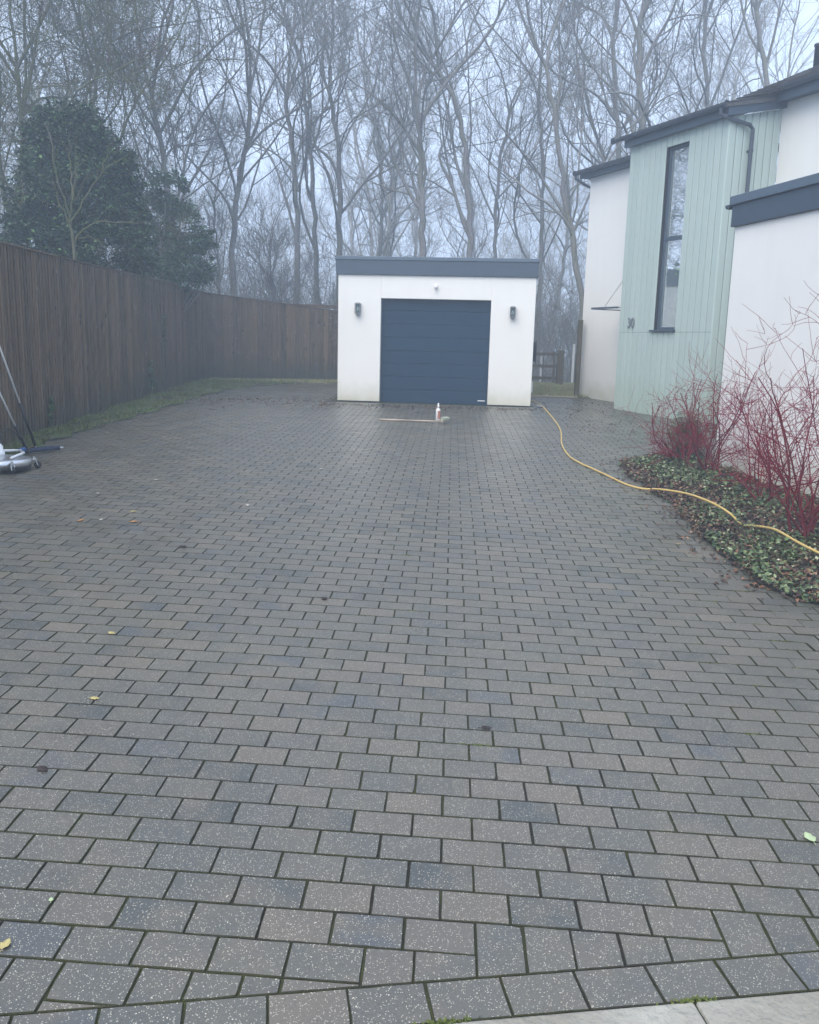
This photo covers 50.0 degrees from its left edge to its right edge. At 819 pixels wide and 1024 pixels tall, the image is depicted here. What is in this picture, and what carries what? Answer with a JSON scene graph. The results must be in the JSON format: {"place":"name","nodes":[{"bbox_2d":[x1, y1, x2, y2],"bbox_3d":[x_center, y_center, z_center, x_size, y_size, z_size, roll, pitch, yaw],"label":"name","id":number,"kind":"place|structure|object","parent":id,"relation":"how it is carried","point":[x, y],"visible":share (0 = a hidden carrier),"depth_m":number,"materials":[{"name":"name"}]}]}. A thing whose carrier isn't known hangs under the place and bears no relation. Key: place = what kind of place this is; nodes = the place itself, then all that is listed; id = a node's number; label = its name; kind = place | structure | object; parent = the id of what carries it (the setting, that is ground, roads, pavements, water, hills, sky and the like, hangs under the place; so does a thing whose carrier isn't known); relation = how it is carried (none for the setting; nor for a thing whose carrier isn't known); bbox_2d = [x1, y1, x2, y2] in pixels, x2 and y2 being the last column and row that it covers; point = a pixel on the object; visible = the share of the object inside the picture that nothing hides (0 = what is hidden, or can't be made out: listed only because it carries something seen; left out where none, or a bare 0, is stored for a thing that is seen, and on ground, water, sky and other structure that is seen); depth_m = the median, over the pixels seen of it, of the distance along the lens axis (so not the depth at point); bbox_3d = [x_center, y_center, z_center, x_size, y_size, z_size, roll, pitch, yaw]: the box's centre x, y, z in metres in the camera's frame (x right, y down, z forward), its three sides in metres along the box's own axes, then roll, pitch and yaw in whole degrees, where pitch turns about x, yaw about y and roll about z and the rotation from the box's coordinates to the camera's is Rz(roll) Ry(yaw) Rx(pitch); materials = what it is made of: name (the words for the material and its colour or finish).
{"place":"outdoors","nodes":[
{"label":"outdoors","id":0,"kind":"place"},
{"bbox_2d":[0,377,300,472],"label":"verge grass","id":1,"kind":"structure","parent":0,"point":[61,428],"depth_m":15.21,"materials":[{"name":"green plant"}]},
{"bbox_2d":[0,241,202,445],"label":"board fence","id":2,"kind":"object","parent":1,"relation":"on","point":[78,338],"visible":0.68,"depth_m":13.70,"materials":[{"name":"brown wood"}]},
{"bbox_2d":[48,396,56,427],"bbox_3d":[-4.980,-1.358,12.230,0.099,0.523,0.215,1,11,-3],"label":"climbing ivy","id":3,"kind":"object","parent":2,"relation":"attached to","point":[52,407],"visible":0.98,"depth_m":12.20,"materials":[{"name":"green plant"}]},
{"bbox_2d":[146,360,155,388],"bbox_3d":[-5.189,-2.674,17.662,0.101,0.766,0.544,2,11,2],"label":"climbing ivy","id":4,"kind":"object","parent":2,"relation":"attached to","point":[150,372],"visible":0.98,"depth_m":17.68,"materials":[{"name":"green plant"}]},
{"bbox_2d":[202,377,588,397],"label":"rough grass","id":5,"kind":"structure","parent":0,"point":[549,389],"depth_m":23.21,"materials":[{"name":"green plant"}]},
{"bbox_2d":[0,382,818,1023],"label":"driveway","id":6,"kind":"structure","parent":0,"point":[162,482],"depth_m":3.92,"materials":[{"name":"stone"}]},
{"bbox_2d":[0,938,10,951],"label":"fallen leaf","id":7,"kind":"object","parent":6,"relation":"on","point":[5,943],"visible":1,"depth_m":2.39,"materials":[{"name":"yellow plant"}]},
{"bbox_2d":[0,428,41,473],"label":"surface cleaner","id":8,"kind":"object","parent":6,"relation":"on","point":[20,461],"visible":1,"depth_m":9.01,"materials":[{"name":"silver metal"}]},
{"bbox_2d":[0,347,48,447],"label":"long pole","id":9,"kind":"object","parent":6,"relation":"on","point":[26,420],"visible":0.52,"depth_m":10.17,"materials":[{"name":"metal"}]},
{"bbox_2d":[0,392,64,452],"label":"long pole","id":10,"kind":"object","parent":6,"relation":"on","point":[42,449],"visible":0.83,"depth_m":10.18,"materials":[{"name":"metal"}]},
{"bbox_2d":[0,475,814,1023],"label":"joint moss","id":11,"kind":"object","parent":6,"relation":"on","point":[452,1021],"visible":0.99,"depth_m":2.33,"materials":[{"name":"green plant"}]},
{"bbox_2d":[0,952,818,1023],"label":"edging course","id":12,"kind":"object","parent":6,"relation":"on","point":[554,993],"visible":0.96,"depth_m":2.29,"materials":[{"name":"concrete"}]},
{"bbox_2d":[379,416,449,422],"bbox_3d":[0.085,-1.569,14.745,1.191,0.113,0.214,5,11,17],"label":"long brush","id":13,"kind":"object","parent":6,"relation":"on","point":[444,419],"visible":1,"depth_m":14.67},
{"bbox_2d":[25,383,811,609],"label":"leaf crumbs","id":14,"kind":"object","parent":6,"relation":"on","point":[754,584],"visible":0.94,"depth_m":14.81,"materials":[{"name":"brown plant"}]},
{"bbox_2d":[531,400,818,553],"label":"garden hose","id":15,"kind":"object","parent":6,"relation":"on","point":[760,526],"visible":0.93,"depth_m":8.79,"materials":[{"name":"yellow rubber"}]},
{"bbox_2d":[0,0,818,355],"label":"sky","id":16,"kind":"structure","parent":0,"point":[809,9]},
{"bbox_2d":[328,356,573,383],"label":"ground","id":17,"kind":"structure","parent":0,"point":[537,380],"depth_m":36.01,"materials":[{"name":"green plant"}]},
{"bbox_2d":[0,0,34,217],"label":"bare tree","id":18,"kind":"object","parent":17,"relation":"on","point":[1,7],"visible":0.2,"depth_m":32.72,"materials":[{"name":"grey plant"}]},
{"bbox_2d":[0,34,81,161],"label":"bare tree","id":19,"kind":"object","parent":17,"relation":"on","point":[30,102],"visible":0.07,"depth_m":34.23,"materials":[{"name":"grey plant"}]},
{"bbox_2d":[0,5,144,230],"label":"bare tree","id":20,"kind":"object","parent":17,"relation":"on","point":[20,45],"visible":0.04,"depth_m":35.77,"materials":[{"name":"grey plant"}]},
{"bbox_2d":[0,0,160,243],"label":"bare tree","id":21,"kind":"object","parent":17,"relation":"on","point":[36,91],"visible":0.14,"depth_m":28.42,"materials":[{"name":"grey plant"}]},
{"bbox_2d":[0,95,163,280],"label":"evergreen tree","id":22,"kind":"object","parent":17,"relation":"on","point":[45,224],"visible":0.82,"depth_m":16.13,"materials":[{"name":"green plant"}]},
{"bbox_2d":[22,109,163,265],"bbox_3d":[-5.305,-4.287,14.967,2.258,4.955,1.284,2,11,2],"label":"bare sapling","id":23,"kind":"object","parent":17,"relation":"on","point":[69,220],"visible":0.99,"depth_m":14.71,"materials":[{"name":"brown plant"}]},
{"bbox_2d":[0,0,311,319],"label":"bare tree","id":24,"kind":"object","parent":17,"relation":"on","point":[26,84],"visible":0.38,"depth_m":17.63,"materials":[{"name":"brown plant"}]},
{"bbox_2d":[64,2,249,288],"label":"bare tree","id":25,"kind":"object","parent":17,"relation":"on","point":[189,162],"visible":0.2,"depth_m":41.82,"materials":[{"name":"grey plant"}]},
{"bbox_2d":[0,0,323,252],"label":"bare tree","id":26,"kind":"object","parent":17,"relation":"on","point":[85,3],"visible":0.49,"depth_m":19.08,"materials":[{"name":"brown plant"}]},
{"bbox_2d":[131,165,220,312],"bbox_3d":[-5.596,-5.414,20.629,2.260,5.214,2.287,8,13,31],"label":"evergreen tree","id":27,"kind":"object","parent":17,"relation":"on","point":[195,277],"visible":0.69,"depth_m":20.23,"materials":[{"name":"green plant"}]},
{"bbox_2d":[148,120,207,236],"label":"bare tree","id":28,"kind":"object","parent":17,"relation":"on","point":[178,171],"visible":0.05,"depth_m":60.37,"materials":[{"name":"grey plant"}]},
{"bbox_2d":[14,0,348,329],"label":"bare tree","id":29,"kind":"object","parent":17,"relation":"on","point":[163,148],"visible":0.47,"depth_m":22.56,"materials":[{"name":"brown plant"}]},
{"bbox_2d":[154,171,224,287],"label":"bare tree","id":30,"kind":"object","parent":17,"relation":"on","point":[200,211],"visible":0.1,"depth_m":70.03,"materials":[{"name":"grey plant"}]},
{"bbox_2d":[134,71,274,293],"bbox_3d":[-6.181,-8.258,25.650,4.722,8.881,4.590,2,11,2],"label":"bare tree","id":31,"kind":"object","parent":17,"relation":"on","point":[216,212],"visible":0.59,"depth_m":24.70,"materials":[{"name":"grey plant"}]},
{"bbox_2d":[196,144,263,293],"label":"bare tree","id":32,"kind":"object","parent":17,"relation":"on","point":[228,209],"visible":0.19,"depth_m":85.35,"materials":[{"name":"grey plant"}]},
{"bbox_2d":[209,183,257,295],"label":"bare tree","id":33,"kind":"object","parent":17,"relation":"on","point":[236,244],"visible":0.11,"depth_m":91.08,"materials":[{"name":"grey plant"}]},
{"bbox_2d":[170,97,367,303],"bbox_3d":[-4.597,-9.369,29.882,5.824,9.573,5.665,-8,14,-41],"label":"bare tree","id":34,"kind":"object","parent":17,"relation":"on","point":[270,239],"visible":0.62,"depth_m":29.98,"materials":[{"name":"grey plant"}]},
{"bbox_2d":[203,292,337,382],"bbox_3d":[-1.813,-4.792,24.538,7.716,2.333,0.118,-2,11,-18],"label":"board fence","id":35,"kind":"object","parent":17,"relation":"on","point":[264,339],"visible":0.41,"depth_m":23.88,"materials":[{"name":"wood"}]},
{"bbox_2d":[236,164,309,302],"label":"bare tree","id":36,"kind":"object","parent":17,"relation":"on","point":[269,211],"visible":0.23,"depth_m":82.43,"materials":[{"name":"grey plant"}]},
{"bbox_2d":[244,164,307,293],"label":"bare tree","id":37,"kind":"object","parent":17,"relation":"on","point":[267,223],"visible":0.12,"depth_m":94.38,"materials":[{"name":"grey plant"}]},
{"bbox_2d":[117,0,435,297],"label":"bare tree","id":38,"kind":"object","parent":17,"relation":"on","point":[231,248],"visible":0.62,"depth_m":24.41,"materials":[{"name":"grey plant"}]},
{"bbox_2d":[180,0,385,303],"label":"bare tree","id":39,"kind":"object","parent":17,"relation":"on","point":[295,188],"visible":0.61,"depth_m":28.10,"materials":[{"name":"grey plant"}]},
{"bbox_2d":[163,0,405,308],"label":"bare tree","id":40,"kind":"object","parent":17,"relation":"on","point":[311,193],"visible":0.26,"depth_m":30.58,"materials":[{"name":"grey plant"}]},
{"bbox_2d":[0,179,585,382],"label":"undergrowth","id":41,"kind":"object","parent":17,"relation":"on","point":[565,330],"visible":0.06,"depth_m":29.69,"materials":[{"name":"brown plant"}]},
{"bbox_2d":[253,195,343,302],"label":"bare tree","id":42,"kind":"object","parent":17,"relation":"on","point":[319,255],"visible":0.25,"depth_m":99.84,"materials":[{"name":"grey plant"}]},
{"bbox_2d":[298,194,334,293],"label":"bare tree","id":43,"kind":"object","parent":17,"relation":"on","point":[320,237],"visible":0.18,"depth_m":104.35,"materials":[{"name":"grey plant"}]},
{"bbox_2d":[259,120,376,301],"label":"bare tree","id":44,"kind":"object","parent":17,"relation":"on","point":[304,208],"visible":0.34,"depth_m":65.14,"materials":[{"name":"grey plant"}]},
{"bbox_2d":[182,0,495,309],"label":"bare tree","id":45,"kind":"object","parent":17,"relation":"on","point":[339,204],"visible":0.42,"depth_m":29.15,"materials":[{"name":"grey plant"}]},
{"bbox_2d":[254,5,445,255],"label":"bare tree","id":46,"kind":"object","parent":17,"relation":"on","point":[351,227],"visible":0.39,"depth_m":45.99,"materials":[{"name":"grey plant"}]},
{"bbox_2d":[315,171,384,281],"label":"bare tree","id":47,"kind":"object","parent":17,"relation":"on","point":[342,219],"visible":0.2,"depth_m":80.58,"materials":[{"name":"grey plant"}]},
{"bbox_2d":[265,0,454,256],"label":"bare tree","id":48,"kind":"object","parent":17,"relation":"on","point":[371,224],"visible":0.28,"depth_m":38.37,"materials":[{"name":"grey plant"}]},
{"bbox_2d":[325,131,431,256],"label":"bare tree","id":49,"kind":"object","parent":17,"relation":"on","point":[374,209],"visible":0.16,"depth_m":53.60,"materials":[{"name":"grey plant"}]},
{"bbox_2d":[281,0,476,255],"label":"bare tree","id":50,"kind":"object","parent":17,"relation":"on","point":[380,169],"visible":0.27,"depth_m":35.92,"materials":[{"name":"grey plant"}]},
{"bbox_2d":[324,137,433,265],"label":"bare tree","id":51,"kind":"object","parent":17,"relation":"on","point":[383,221],"visible":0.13,"depth_m":74.08,"materials":[{"name":"grey plant"}]},
{"bbox_2d":[265,0,501,256],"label":"bare tree","id":52,"kind":"object","parent":17,"relation":"on","point":[389,224],"visible":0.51,"depth_m":33.87,"materials":[{"name":"grey plant"}]},
{"bbox_2d":[328,48,479,255],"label":"bare tree","id":53,"kind":"object","parent":17,"relation":"on","point":[415,221],"visible":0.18,"depth_m":44.51,"materials":[{"name":"grey plant"}]},
{"bbox_2d":[393,185,449,256],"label":"bare tree","id":54,"kind":"object","parent":17,"relation":"on","point":[424,231],"visible":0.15,"depth_m":89.35,"materials":[{"name":"grey plant"}]},
{"bbox_2d":[301,0,557,256],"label":"bare tree","id":55,"kind":"object","parent":17,"relation":"on","point":[418,202],"visible":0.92,"depth_m":25.30,"materials":[{"name":"brown plant"}]},
{"bbox_2d":[335,256,539,406],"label":"garage","id":56,"kind":"structure","parent":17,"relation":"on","point":[410,333],"depth_m":17.62,"materials":[{"name":"white render"},{"name":"painted metal"}]},
{"bbox_2d":[381,299,490,405],"bbox_3d":[0.512,-3.220,17.784,2.171,2.134,0.057,2,11,5],"label":"door","id":57,"kind":"structure","parent":56,"relation":"in","point":[463,384],"depth_m":17.76,"materials":[{"name":"blue metal"}]},
{"bbox_2d":[344,0,540,257],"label":"bare tree","id":58,"kind":"object","parent":17,"relation":"on","point":[465,182],"visible":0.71,"depth_m":26.57,"materials":[{"name":"grey plant"}]},
{"bbox_2d":[397,0,518,257],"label":"bare tree","id":59,"kind":"object","parent":17,"relation":"on","point":[450,216],"visible":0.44,"depth_m":40.70,"materials":[{"name":"grey plant"}]},
{"bbox_2d":[425,208,493,257],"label":"bare tree","id":60,"kind":"object","parent":17,"relation":"on","point":[454,240],"visible":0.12,"depth_m":91.99,"materials":[{"name":"grey plant"}]},
{"bbox_2d":[438,170,510,257],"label":"bare tree","id":61,"kind":"object","parent":17,"relation":"on","point":[476,218],"visible":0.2,"depth_m":78.24,"materials":[{"name":"grey plant"}]},
{"bbox_2d":[450,205,508,257],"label":"bare tree","id":62,"kind":"object","parent":17,"relation":"on","point":[481,238],"visible":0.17,"depth_m":93.25,"materials":[{"name":"grey plant"}]},
{"bbox_2d":[325,0,637,257],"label":"bare tree","id":63,"kind":"object","parent":17,"relation":"on","point":[495,217],"visible":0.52,"depth_m":31.23,"materials":[{"name":"grey plant"}]},
{"bbox_2d":[459,112,554,257],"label":"bare tree","id":64,"kind":"object","parent":17,"relation":"on","point":[508,239],"visible":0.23,"depth_m":57.76,"materials":[{"name":"grey plant"}]},
{"bbox_2d":[499,223,535,257],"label":"bare tree","id":65,"kind":"object","parent":17,"relation":"on","point":[534,231],"visible":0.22,"depth_m":99.11,"materials":[{"name":"grey plant"}]},
{"bbox_2d":[492,187,555,285],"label":"bare tree","id":66,"kind":"object","parent":17,"relation":"on","point":[521,228],"visible":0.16,"depth_m":92.56,"materials":[{"name":"grey plant"}]},
{"bbox_2d":[482,148,578,307],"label":"bare tree","id":67,"kind":"object","parent":17,"relation":"on","point":[552,175],"visible":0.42,"depth_m":66.75,"materials":[{"name":"grey plant"}]},
{"bbox_2d":[387,0,684,375],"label":"bare tree","id":68,"kind":"object","parent":17,"relation":"on","point":[541,234],"visible":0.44,"depth_m":32.43,"materials":[{"name":"grey plant"}]},
{"bbox_2d":[426,2,655,372],"bbox_3d":[6.041,-14.346,38.739,8.687,16.779,9.729,-8,15,-42],"label":"bare tree","id":69,"kind":"object","parent":17,"relation":"on","point":[567,237],"visible":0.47,"depth_m":38.06,"materials":[{"name":"grey plant"}]},
{"bbox_2d":[499,136,584,309],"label":"bare tree","id":70,"kind":"object","parent":17,"relation":"on","point":[532,252],"visible":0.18,"depth_m":75.75,"materials":[{"name":"grey plant"}]},
{"bbox_2d":[532,350,564,384],"bbox_3d":[3.177,-4.083,25.397,2.510,1.220,0.190,2,11,2],"label":"rail fence","id":71,"kind":"object","parent":17,"relation":"on","point":[559,354],"visible":0.43,"depth_m":25.27,"materials":[{"name":"wood"}]},
{"bbox_2d":[508,156,588,315],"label":"bare tree","id":72,"kind":"object","parent":17,"relation":"on","point":[570,265],"visible":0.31,"depth_m":74.67,"materials":[{"name":"grey plant"}]},
{"bbox_2d":[516,178,584,358],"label":"bare tree","id":73,"kind":"object","parent":17,"relation":"on","point":[550,249],"visible":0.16,"depth_m":81.24,"materials":[{"name":"grey plant"}]},
{"bbox_2d":[416,0,702,319],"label":"bare tree","id":74,"kind":"object","parent":17,"relation":"on","point":[567,218],"visible":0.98,"depth_m":22.23,"materials":[{"name":"brown plant"}]},
{"bbox_2d":[530,166,588,350],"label":"bare tree","id":75,"kind":"object","parent":17,"relation":"on","point":[556,251],"visible":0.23,"depth_m":78.38,"materials":[{"name":"grey plant"}]},
{"bbox_2d":[571,344,575,382],"bbox_3d":[5.051,-4.498,27.025,0.124,1.310,0.076,2,11,2],"label":"tree guard","id":76,"kind":"object","parent":17,"relation":"on","point":[573,360],"visible":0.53,"depth_m":26.99,"materials":[{"name":"white plastic"}]},
{"bbox_2d":[459,0,692,230],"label":"bare tree","id":77,"kind":"object","parent":17,"relation":"on","point":[596,134],"visible":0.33,"depth_m":31.28,"materials":[{"name":"grey plant"}]},
{"bbox_2d":[574,320,583,396],"bbox_3d":[3.868,-3.439,20.140,0.110,1.875,0.150,2,11,2],"label":"timber post","id":78,"kind":"object","parent":17,"relation":"on","point":[578,358],"visible":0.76,"depth_m":20.07,"materials":[{"name":"wood"}]},
{"bbox_2d":[577,118,636,265],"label":"bare tree","id":79,"kind":"object","parent":17,"relation":"on","point":[589,166],"visible":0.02,"depth_m":56.61,"materials":[{"name":"grey plant"}]},
{"bbox_2d":[539,63,682,267],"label":"bare tree","id":80,"kind":"object","parent":17,"relation":"on","point":[588,190],"visible":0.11,"depth_m":58.66,"materials":[{"name":"grey plant"}]},
{"bbox_2d":[500,0,737,241],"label":"bare tree","id":81,"kind":"object","parent":17,"relation":"on","point":[616,118],"visible":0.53,"depth_m":28.46,"materials":[{"name":"grey plant"}]},
{"bbox_2d":[450,991,818,1023],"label":"kerb","id":82,"kind":"structure","parent":17,"relation":"on","point":[798,1008],"depth_m":2.26,"materials":[{"name":"concrete"}]},
{"bbox_2d":[530,0,749,158],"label":"bare tree","id":83,"kind":"object","parent":17,"relation":"on","point":[639,98],"visible":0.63,"depth_m":24.45,"materials":[{"name":"grey plant"}]},
{"bbox_2d":[528,0,800,180],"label":"bare tree","id":84,"kind":"object","parent":17,"relation":"on","point":[755,6],"visible":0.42,"depth_m":24.71,"materials":[{"name":"grey plant"}]},
{"bbox_2d":[593,0,746,120],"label":"bare tree","id":85,"kind":"object","parent":17,"relation":"on","point":[705,33],"visible":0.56,"depth_m":28.11,"materials":[{"name":"grey plant"}]},
{"bbox_2d":[572,43,818,499],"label":"house","id":86,"kind":"structure","parent":17,"relation":"on","point":[714,214],"depth_m":15.05,"materials":[{"name":"white paint"}]},
{"bbox_2d":[649,143,689,331],"bbox_3d":[4.774,-4.947,15.986,0.200,3.270,0.690,-3,12,-22],"label":"window","id":87,"kind":"structure","parent":86,"relation":"in","point":[678,163],"depth_m":16.06,"materials":[{"name":"glass"}]},
{"bbox_2d":[659,21,741,122],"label":"bare tree","id":88,"kind":"object","parent":17,"relation":"on","point":[698,84],"visible":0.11,"depth_m":41.85,"materials":[{"name":"grey plant"}]},
{"bbox_2d":[662,48,761,120],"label":"bare tree","id":89,"kind":"object","parent":17,"relation":"on","point":[702,81],"visible":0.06,"depth_m":55.38,"materials":[{"name":"grey plant"}]},
{"bbox_2d":[627,0,808,125],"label":"bare tree","id":90,"kind":"object","parent":17,"relation":"on","point":[738,64],"visible":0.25,"depth_m":35.36,"materials":[{"name":"grey plant"}]},
{"bbox_2d":[627,0,818,182],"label":"bare tree","id":91,"kind":"object","parent":17,"relation":"on","point":[776,67],"visible":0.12,"depth_m":31.49,"materials":[{"name":"grey plant"}]},
{"bbox_2d":[700,37,779,152],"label":"bare tree","id":92,"kind":"object","parent":17,"relation":"on","point":[743,75],"visible":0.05,"depth_m":44.46,"materials":[{"name":"grey plant"}]},
{"bbox_2d":[623,455,818,603],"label":"bed soil","id":93,"kind":"structure","parent":0,"point":[759,580],"depth_m":7.59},
{"bbox_2d":[637,371,718,464],"bbox_3d":[3.322,-1.149,10.745,0.979,1.179,1.447,7,12,25],"label":"red stemmed shrub","id":94,"kind":"object","parent":93,"relation":"on","point":[668,447],"visible":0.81,"depth_m":10.80,"materials":[{"name":"red plant"}]},
{"bbox_2d":[663,405,711,459],"bbox_3d":[3.533,-0.963,11.168,0.635,0.812,0.636,2,11,2],"label":"dwarf conifer","id":95,"kind":"object","parent":93,"relation":"on","point":[687,441],"visible":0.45,"depth_m":11.10,"materials":[{"name":"plant"}]},
{"bbox_2d":[612,315,774,472],"bbox_3d":[3.536,-1.268,10.066,1.686,1.933,2.341,-2,11,-16],"label":"red stemmed shrub","id":96,"kind":"object","parent":93,"relation":"on","point":[709,452],"visible":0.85,"depth_m":9.89,"materials":[{"name":"red plant"}]},
{"bbox_2d":[616,451,818,602],"bbox_3d":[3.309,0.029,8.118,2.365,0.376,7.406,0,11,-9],"label":"ground cover plants","id":97,"kind":"object","parent":93,"relation":"on","point":[686,510],"visible":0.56,"depth_m":8.15,"materials":[{"name":"green plant"}]},
{"bbox_2d":[670,281,818,538],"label":"red stemmed shrub","id":98,"kind":"object","parent":93,"relation":"on","point":[804,523],"visible":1,"depth_m":7.18,"materials":[{"name":"red plant"}]},
{"bbox_2d":[689,367,818,507],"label":"red stemmed shrub","id":99,"kind":"object","parent":93,"relation":"on","point":[759,482],"visible":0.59,"depth_m":8.75,"materials":[{"name":"red plant"}]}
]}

